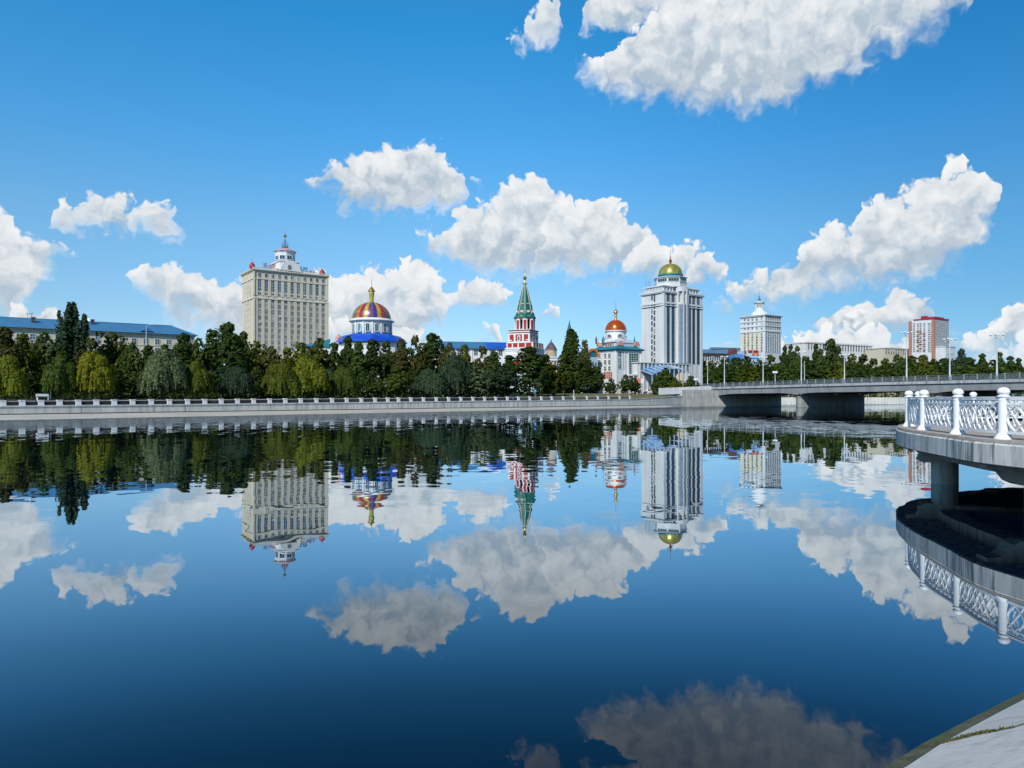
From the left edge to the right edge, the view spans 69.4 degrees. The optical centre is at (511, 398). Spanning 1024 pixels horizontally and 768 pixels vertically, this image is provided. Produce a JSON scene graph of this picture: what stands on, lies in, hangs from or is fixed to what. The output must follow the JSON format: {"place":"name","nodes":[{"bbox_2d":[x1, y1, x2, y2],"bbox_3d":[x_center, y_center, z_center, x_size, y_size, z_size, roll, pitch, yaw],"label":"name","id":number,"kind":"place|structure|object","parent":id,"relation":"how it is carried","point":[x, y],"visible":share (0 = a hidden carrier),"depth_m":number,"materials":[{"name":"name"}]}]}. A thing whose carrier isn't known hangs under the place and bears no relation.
{"place":"outdoors","nodes":[
{"label":"outdoors","id":0,"kind":"place"},
{"bbox_2d":[0,398,584,405],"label":"ground","id":1,"kind":"structure","parent":0,"point":[35,401],"depth_m":134.61,"materials":[{"name":"grey concrete"}]},
{"bbox_2d":[0,327,29,399],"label":"tree","id":2,"kind":"object","parent":1,"relation":"on","point":[8,346],"visible":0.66,"depth_m":118.09,"materials":[{"name":"green plant"}]},
{"bbox_2d":[0,354,30,399],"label":"willow","id":3,"kind":"object","parent":1,"relation":"on","point":[13,376],"visible":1,"depth_m":107.96,"materials":[{"name":"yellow plant"}]},
{"bbox_2d":[11,332,41,380],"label":"tree","id":4,"kind":"object","parent":1,"relation":"on","point":[31,364],"visible":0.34,"depth_m":125.39,"materials":[{"name":"green plant"}]},
{"bbox_2d":[26,372,42,398],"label":"tree","id":5,"kind":"object","parent":1,"relation":"on","point":[34,382],"visible":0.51,"depth_m":114.99,"materials":[{"name":"green plant"}]},
{"bbox_2d":[31,331,61,387],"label":"tree","id":6,"kind":"object","parent":1,"relation":"on","point":[48,356],"visible":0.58,"depth_m":132.24,"materials":[{"name":"green plant"}]},
{"bbox_2d":[38,354,79,399],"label":"willow","id":7,"kind":"object","parent":1,"relation":"on","point":[58,375],"visible":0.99,"depth_m":113.01,"materials":[{"name":"green plant"}]},
{"bbox_2d":[54,301,89,390],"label":"poplar","id":8,"kind":"object","parent":1,"relation":"on","point":[74,336],"visible":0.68,"depth_m":133.89,"materials":[{"name":"green plant"}]},
{"bbox_2d":[75,338,102,395],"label":"tree","id":9,"kind":"object","parent":1,"relation":"on","point":[90,343],"visible":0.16,"depth_m":132.75,"materials":[{"name":"green plant"}]},
{"bbox_2d":[65,351,118,399],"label":"willow","id":10,"kind":"object","parent":1,"relation":"on","point":[95,372],"visible":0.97,"depth_m":116.06,"materials":[{"name":"green plant"}]},
{"bbox_2d":[0,312,197,372],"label":"apartment block","id":11,"kind":"structure","parent":1,"relation":"on","point":[33,328],"depth_m":203.95,"materials":[{"name":"metal"}]},
{"bbox_2d":[93,331,131,374],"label":"tree","id":12,"kind":"object","parent":1,"relation":"on","point":[112,353],"visible":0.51,"depth_m":141.03,"materials":[{"name":"green plant"}]},
{"bbox_2d":[102,369,134,398],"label":"tree","id":13,"kind":"object","parent":1,"relation":"on","point":[122,382],"visible":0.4,"depth_m":124.55,"materials":[{"name":"green plant"}]},
{"bbox_2d":[114,342,148,396],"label":"tree","id":14,"kind":"object","parent":1,"relation":"on","point":[131,366],"visible":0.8,"depth_m":132.21,"materials":[{"name":"green plant"}]},
{"bbox_2d":[135,349,189,401],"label":"willow","id":15,"kind":"object","parent":1,"relation":"on","point":[164,371],"visible":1,"depth_m":124.69,"materials":[{"name":"green plant"}]},
{"bbox_2d":[167,332,195,399],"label":"tree","id":16,"kind":"object","parent":1,"relation":"on","point":[182,349],"visible":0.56,"depth_m":139.53,"materials":[{"name":"green plant"}]},
{"bbox_2d":[178,361,217,401],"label":"willow","id":17,"kind":"object","parent":1,"relation":"on","point":[201,379],"visible":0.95,"depth_m":129.37,"materials":[{"name":"green plant"}]},
{"bbox_2d":[191,337,214,369],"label":"tree","id":18,"kind":"object","parent":1,"relation":"on","point":[200,355],"visible":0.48,"depth_m":148.03,"materials":[{"name":"green plant"}]},
{"bbox_2d":[203,328,222,374],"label":"tree","id":19,"kind":"object","parent":1,"relation":"on","point":[212,346],"visible":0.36,"depth_m":156.11,"materials":[{"name":"green plant"}]},
{"bbox_2d":[209,365,227,398],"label":"tree","id":20,"kind":"object","parent":1,"relation":"on","point":[220,371],"visible":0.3,"depth_m":137.86,"materials":[{"name":"green plant"}]},
{"bbox_2d":[208,321,246,370],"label":"tree","id":21,"kind":"object","parent":1,"relation":"on","point":[230,344],"visible":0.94,"depth_m":146.01,"materials":[{"name":"green plant"}]},
{"bbox_2d":[217,365,255,398],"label":"willow","id":22,"kind":"object","parent":1,"relation":"on","point":[237,380],"visible":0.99,"depth_m":136.13,"materials":[{"name":"green plant"}]},
{"bbox_2d":[237,331,254,398],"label":"tree","id":23,"kind":"object","parent":1,"relation":"on","point":[248,352],"visible":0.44,"depth_m":155.50,"materials":[{"name":"green plant"}]},
{"bbox_2d":[252,369,267,398],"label":"tree","id":24,"kind":"object","parent":1,"relation":"on","point":[257,380],"visible":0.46,"depth_m":144.51,"materials":[{"name":"green plant"}]},
{"bbox_2d":[248,340,272,393],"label":"tree","id":25,"kind":"object","parent":1,"relation":"on","point":[257,357],"visible":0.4,"depth_m":163.90,"materials":[{"name":"green plant"}]},
{"bbox_2d":[258,345,286,396],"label":"tree","id":26,"kind":"object","parent":1,"relation":"on","point":[271,357],"visible":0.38,"depth_m":153.28,"materials":[{"name":"green plant"}]},
{"bbox_2d":[258,361,302,401],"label":"willow","id":27,"kind":"object","parent":1,"relation":"on","point":[280,378],"visible":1,"depth_m":142.35,"materials":[{"name":"green plant"}]},
{"bbox_2d":[240,234,329,358],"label":"hotel","id":28,"kind":"structure","parent":1,"relation":"on","point":[284,302],"depth_m":308.16,"materials":[{"name":"beige concrete"}]},
{"bbox_2d":[286,341,311,396],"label":"tree","id":29,"kind":"object","parent":1,"relation":"on","point":[302,346],"visible":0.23,"depth_m":172.94,"materials":[{"name":"green plant"}]},
{"bbox_2d":[0,380,598,399],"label":"undergrowth","id":30,"kind":"object","parent":1,"relation":"on","point":[523,387],"visible":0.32,"depth_m":150.89,"materials":[{"name":"green plant"}]},
{"bbox_2d":[286,356,331,398],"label":"willow","id":31,"kind":"object","parent":1,"relation":"on","point":[313,375],"visible":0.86,"depth_m":147.06,"materials":[{"name":"green plant"}]},
{"bbox_2d":[294,334,340,359],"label":"pavilion","id":32,"kind":"structure","parent":1,"relation":"on","point":[327,344],"depth_m":264.75,"materials":[{"name":"paint"}]},
{"bbox_2d":[302,337,333,398],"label":"tree","id":33,"kind":"object","parent":1,"relation":"on","point":[318,355],"visible":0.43,"depth_m":162.32,"materials":[{"name":"green plant"}]},
{"bbox_2d":[329,342,347,371],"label":"tree","id":34,"kind":"object","parent":1,"relation":"on","point":[336,358],"visible":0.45,"depth_m":172.73,"materials":[{"name":"green plant"}]},
{"bbox_2d":[329,366,358,400],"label":"willow","id":35,"kind":"object","parent":1,"relation":"on","point":[343,381],"visible":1,"depth_m":152.51,"materials":[{"name":"green plant"}]},
{"bbox_2d":[340,336,353,365],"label":"tree","id":36,"kind":"object","parent":1,"relation":"on","point":[346,350],"visible":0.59,"depth_m":182.65,"materials":[{"name":"green plant"}]},
{"bbox_2d":[348,341,371,378],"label":"tree","id":37,"kind":"object","parent":1,"relation":"on","point":[359,363],"visible":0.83,"depth_m":170.41,"materials":[{"name":"green plant"}]},
{"bbox_2d":[356,372,373,397],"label":"tree","id":38,"kind":"object","parent":1,"relation":"on","point":[362,381],"visible":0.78,"depth_m":163.84,"materials":[{"name":"green plant"}]},
{"bbox_2d":[336,277,407,393],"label":"dome hall","id":39,"kind":"structure","parent":1,"relation":"on","point":[370,319],"depth_m":263.59,"materials":[{"name":"tile"}]},
{"bbox_2d":[365,338,385,381],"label":"tree","id":40,"kind":"object","parent":1,"relation":"on","point":[376,365],"visible":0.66,"depth_m":181.19,"materials":[{"name":"green plant"}]},
{"bbox_2d":[365,377,385,397],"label":"tree","id":41,"kind":"object","parent":1,"relation":"on","point":[376,387],"visible":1,"depth_m":161.86,"materials":[{"name":"green plant"}]},
{"bbox_2d":[377,340,393,394],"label":"tree","id":42,"kind":"object","parent":1,"relation":"on","point":[385,363],"visible":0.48,"depth_m":191.59,"materials":[{"name":"green plant"}]},
{"bbox_2d":[380,367,410,400],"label":"tree","id":43,"kind":"object","parent":1,"relation":"on","point":[395,382],"visible":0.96,"depth_m":167.20,"materials":[{"name":"green plant"}]},
{"bbox_2d":[388,339,415,398],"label":"tree","id":44,"kind":"object","parent":1,"relation":"on","point":[400,360],"visible":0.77,"depth_m":180.16,"materials":[{"name":"green plant"}]},
{"bbox_2d":[406,335,429,395],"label":"tree","id":45,"kind":"object","parent":1,"relation":"on","point":[418,361],"visible":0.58,"depth_m":191.41,"materials":[{"name":"green plant"}]},
{"bbox_2d":[408,368,450,397],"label":"willow","id":46,"kind":"object","parent":1,"relation":"on","point":[427,381],"visible":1,"depth_m":172.15,"materials":[{"name":"green plant"}]},
{"bbox_2d":[416,332,444,372],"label":"tree","id":47,"kind":"object","parent":1,"relation":"on","point":[433,345],"visible":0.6,"depth_m":203.54,"materials":[{"name":"green plant"}]},
{"bbox_2d":[437,342,460,396],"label":"tree","id":48,"kind":"object","parent":1,"relation":"on","point":[446,352],"visible":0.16,"depth_m":192.73,"materials":[{"name":"green plant"}]},
{"bbox_2d":[438,354,475,399],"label":"willow","id":49,"kind":"object","parent":1,"relation":"on","point":[454,369],"visible":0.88,"depth_m":181.32,"materials":[{"name":"green plant"}]},
{"bbox_2d":[435,341,508,395],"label":"long hall","id":50,"kind":"structure","parent":1,"relation":"on","point":[490,347],"depth_m":261.47,"materials":[{"name":"white glass"}]},
{"bbox_2d":[460,365,492,399],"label":"tree","id":51,"kind":"object","parent":1,"relation":"on","point":[479,375],"visible":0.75,"depth_m":184.96,"materials":[{"name":"green plant"}]},
{"bbox_2d":[473,346,489,387],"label":"tree","id":52,"kind":"object","parent":1,"relation":"on","point":[482,351],"visible":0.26,"depth_m":219.85,"materials":[{"name":"green plant"}]},
{"bbox_2d":[482,351,501,392],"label":"tree","id":53,"kind":"object","parent":1,"relation":"on","point":[494,363],"visible":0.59,"depth_m":211.61,"materials":[{"name":"green plant"}]},
{"bbox_2d":[487,366,520,396],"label":"tree","id":54,"kind":"object","parent":1,"relation":"on","point":[504,379],"visible":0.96,"depth_m":193.84,"materials":[{"name":"green plant"}]},
{"bbox_2d":[502,355,518,388],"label":"tree","id":55,"kind":"object","parent":1,"relation":"on","point":[507,365],"visible":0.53,"depth_m":225.67,"materials":[{"name":"green plant"}]},
{"bbox_2d":[511,346,553,395],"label":"tree","id":56,"kind":"object","parent":1,"relation":"on","point":[530,363],"visible":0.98,"depth_m":207.49,"materials":[{"name":"green plant"}]},
{"bbox_2d":[545,340,559,372],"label":"round pavilion","id":57,"kind":"structure","parent":1,"relation":"on","point":[551,350],"depth_m":256.37,"materials":[{"name":"paint"}]},
{"bbox_2d":[541,364,566,395],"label":"tree","id":58,"kind":"object","parent":1,"relation":"on","point":[554,384],"visible":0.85,"depth_m":214.41,"materials":[{"name":"green plant"}]},
{"bbox_2d":[557,353,574,393],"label":"tree","id":59,"kind":"object","parent":1,"relation":"on","point":[564,368],"visible":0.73,"depth_m":236.96,"materials":[{"name":"green plant"}]},
{"bbox_2d":[559,329,581,392],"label":"poplar","id":60,"kind":"object","parent":1,"relation":"on","point":[571,345],"visible":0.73,"depth_m":239.88,"materials":[{"name":"green plant"}]},
{"bbox_2d":[579,339,592,388],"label":"tree","id":61,"kind":"object","parent":1,"relation":"on","point":[583,356],"visible":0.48,"depth_m":256.63,"materials":[{"name":"green plant"}]},
{"bbox_2d":[574,360,602,392],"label":"tree","id":62,"kind":"object","parent":1,"relation":"on","point":[586,378],"visible":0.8,"depth_m":240.52,"materials":[{"name":"green plant"}]},
{"bbox_2d":[589,366,608,392],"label":"tree","id":63,"kind":"object","parent":1,"relation":"on","point":[599,376],"visible":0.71,"depth_m":243.89,"materials":[{"name":"green plant"}]},
{"bbox_2d":[595,307,645,393],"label":"domed building","id":64,"kind":"structure","parent":1,"relation":"on","point":[618,352],"depth_m":271.74,"materials":[{"name":"white stone"}]},
{"bbox_2d":[631,362,691,395],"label":"podium","id":65,"kind":"object","parent":1,"relation":"on","point":[650,370],"visible":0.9,"depth_m":272.58,"materials":[{"name":"white concrete"}]},
{"bbox_2d":[0,404,1023,767],"bbox_3d":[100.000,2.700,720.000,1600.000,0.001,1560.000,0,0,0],"label":"river","id":66,"kind":"structure","parent":0,"point":[738,586],"depth_m":10.38,"materials":[{"name":"liquid"}]},
{"bbox_2d":[0,396,683,419],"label":"embankment wall","id":67,"kind":"structure","parent":66,"relation":"in","point":[78,411],"depth_m":134.63,"materials":[{"name":"concrete"}]},
{"bbox_2d":[0,396,630,405],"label":"balustrade","id":68,"kind":"object","parent":67,"relation":"on","point":[150,401],"visible":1,"depth_m":132.68,"materials":[{"name":"white paint"}]},
{"bbox_2d":[659,373,1023,408],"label":"road bridge","id":69,"kind":"structure","parent":66,"relation":"in","point":[743,394],"depth_m":224.58,"materials":[{"name":"concrete"}]},
{"bbox_2d":[781,397,1021,403],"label":"quay wall","id":70,"kind":"structure","parent":66,"relation":"in","point":[868,400],"depth_m":344.26,"materials":[{"name":"concrete"}]},
{"bbox_2d":[896,421,1023,485],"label":"viewing platform","id":71,"kind":"structure","parent":66,"relation":"in","point":[944,452],"depth_m":18.91,"materials":[{"name":"concrete"}]},
{"bbox_2d":[902,387,1023,439],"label":"railing","id":72,"kind":"object","parent":71,"relation":"on","point":[921,410],"visible":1,"depth_m":19.15,"materials":[{"name":"white metal"}]},
{"bbox_2d":[0,0,1023,395],"label":"sky","id":73,"kind":"structure","parent":0,"point":[854,168],"materials":[{"name":"blue"}]},
{"bbox_2d":[486,393,676,399],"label":"grass slope","id":74,"kind":"structure","parent":0,"point":[633,396],"depth_m":230.76,"materials":[{"name":"green plant"}]},
{"bbox_2d":[505,270,544,386],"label":"church tower","id":75,"kind":"structure","parent":74,"relation":"on","point":[524,334],"depth_m":261.20,"materials":[{"name":"red brick"}]},
{"bbox_2d":[617,374,632,393],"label":"tree","id":76,"kind":"object","parent":74,"relation":"on","point":[624,386],"visible":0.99,"depth_m":256.65,"materials":[{"name":"green plant"}]},
{"bbox_2d":[653,368,673,387],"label":"tree","id":77,"kind":"object","parent":74,"relation":"on","point":[665,376],"visible":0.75,"depth_m":260.54,"materials":[{"name":"green plant"}]},
{"bbox_2d":[884,692,1023,767],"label":"concrete bank","id":78,"kind":"structure","parent":0,"point":[1004,748],"depth_m":5.30,"materials":[{"name":"grey concrete"}]},
{"bbox_2d":[925,725,1013,746],"bbox_3d":[3.447,2.511,5.519,0.654,0.335,0.145,0,0,34],"label":"moss","id":79,"kind":"object","parent":78,"relation":"on","point":[973,734],"visible":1,"depth_m":5.52,"materials":[{"name":"green plant"}]},
{"label":"terrain","id":80,"kind":"structure","parent":0,"visible":0},
{"bbox_2d":[639,249,704,385],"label":"office tower","id":81,"kind":"structure","parent":80,"relation":"on","point":[671,304],"depth_m":289.56,"materials":[{"name":"white concrete"}]},
{"bbox_2d":[703,347,739,368],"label":"gallery hall","id":82,"kind":"structure","parent":80,"relation":"on","point":[716,352],"depth_m":433.84,"materials":[{"name":"white glass"}]},
{"bbox_2d":[715,363,734,386],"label":"tree","id":83,"kind":"object","parent":80,"relation":"on","point":[720,372],"visible":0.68,"depth_m":363.44,"materials":[{"name":"green plant"}]},
{"bbox_2d":[725,364,754,385],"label":"tree","id":84,"kind":"object","parent":80,"relation":"on","point":[738,372],"visible":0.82,"depth_m":362.90,"materials":[{"name":"green plant"}]},
{"bbox_2d":[729,350,760,366],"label":"shop block","id":85,"kind":"structure","parent":80,"relation":"on","point":[754,355],"depth_m":412.89,"materials":[{"name":"blue paint"}]},
{"bbox_2d":[743,366,767,385],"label":"tree","id":86,"kind":"object","parent":80,"relation":"on","point":[751,376],"visible":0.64,"depth_m":367.25,"materials":[{"name":"green plant"}]},
{"bbox_2d":[738,296,782,365],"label":"spired hotel","id":87,"kind":"structure","parent":80,"relation":"on","point":[760,328],"depth_m":425.70,"materials":[{"name":"white concrete"}]},
{"bbox_2d":[754,365,779,385],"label":"tree","id":88,"kind":"object","parent":80,"relation":"on","point":[767,375],"visible":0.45,"depth_m":365.93,"materials":[{"name":"green plant"}]},
{"bbox_2d":[769,363,800,384],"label":"tree","id":89,"kind":"object","parent":80,"relation":"on","point":[785,372],"visible":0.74,"depth_m":361.41,"materials":[{"name":"green plant"}]},
{"bbox_2d":[785,362,809,384],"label":"tree","id":90,"kind":"object","parent":80,"relation":"on","point":[794,368],"visible":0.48,"depth_m":363.86,"materials":[{"name":"green plant"}]},
{"bbox_2d":[802,360,825,394],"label":"tree","id":91,"kind":"object","parent":80,"relation":"on","point":[812,370],"visible":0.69,"depth_m":365.88,"materials":[{"name":"green plant"}]},
{"bbox_2d":[813,360,839,383],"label":"tree","id":92,"kind":"object","parent":80,"relation":"on","point":[828,373],"visible":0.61,"depth_m":366.89,"materials":[{"name":"green plant"}]},
{"bbox_2d":[784,342,872,396],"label":"exhibition hall","id":93,"kind":"structure","parent":80,"relation":"on","point":[858,350],"depth_m":467.50,"materials":[{"name":"white concrete"}]},
{"bbox_2d":[824,338,837,370],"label":"tree","id":94,"kind":"object","parent":80,"relation":"on","point":[830,345],"visible":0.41,"depth_m":386.51,"materials":[{"name":"green plant"}]},
{"bbox_2d":[830,362,849,382],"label":"tree","id":95,"kind":"object","parent":80,"relation":"on","point":[839,371],"visible":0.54,"depth_m":366.66,"materials":[{"name":"green plant"}]},
{"bbox_2d":[842,364,862,382],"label":"tree","id":96,"kind":"object","parent":80,"relation":"on","point":[854,371],"visible":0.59,"depth_m":367.38,"materials":[{"name":"green plant"}]},
{"bbox_2d":[857,367,886,382],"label":"tree","id":97,"kind":"object","parent":80,"relation":"on","point":[870,373],"visible":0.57,"depth_m":364.28,"materials":[{"name":"green plant"}]},
{"bbox_2d":[875,363,895,381],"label":"tree","id":98,"kind":"object","parent":80,"relation":"on","point":[885,371],"visible":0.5,"depth_m":368.51,"materials":[{"name":"green plant"}]},
{"bbox_2d":[865,347,908,396],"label":"office annex","id":99,"kind":"object","parent":80,"relation":"on","point":[880,354],"visible":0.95,"depth_m":472.86,"materials":[{"name":"beige concrete"}]},
{"bbox_2d":[891,362,909,396],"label":"tree","id":100,"kind":"object","parent":80,"relation":"on","point":[897,372],"visible":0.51,"depth_m":367.44,"materials":[{"name":"green plant"}]},
{"bbox_2d":[886,354,916,372],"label":"tree","id":101,"kind":"object","parent":80,"relation":"on","point":[897,358],"visible":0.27,"depth_m":391.30,"materials":[{"name":"green plant"}]},
{"bbox_2d":[781,392,1023,396],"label":"hedge","id":102,"kind":"object","parent":80,"relation":"on","point":[896,395],"visible":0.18,"depth_m":356.97,"materials":[{"name":"green plant"}]},
{"bbox_2d":[899,361,929,392],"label":"tree","id":103,"kind":"object","parent":80,"relation":"on","point":[917,371],"visible":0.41,"depth_m":362.97,"materials":[{"name":"green plant"}]},
{"bbox_2d":[922,362,940,392],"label":"tree","id":104,"kind":"object","parent":80,"relation":"on","point":[932,370],"visible":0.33,"depth_m":368.00,"materials":[{"name":"green plant"}]},
{"bbox_2d":[909,316,954,395],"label":"tower block","id":105,"kind":"structure","parent":80,"relation":"on","point":[928,335],"depth_m":454.36,"materials":[{"name":"white concrete"}]},
{"bbox_2d":[950,348,968,373],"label":"tree","id":106,"kind":"object","parent":80,"relation":"on","point":[961,357],"visible":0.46,"depth_m":387.22,"materials":[{"name":"green plant"}]},
{"bbox_2d":[955,364,986,379],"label":"tree","id":107,"kind":"object","parent":80,"relation":"on","point":[974,369],"visible":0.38,"depth_m":362.52,"materials":[{"name":"green plant"}]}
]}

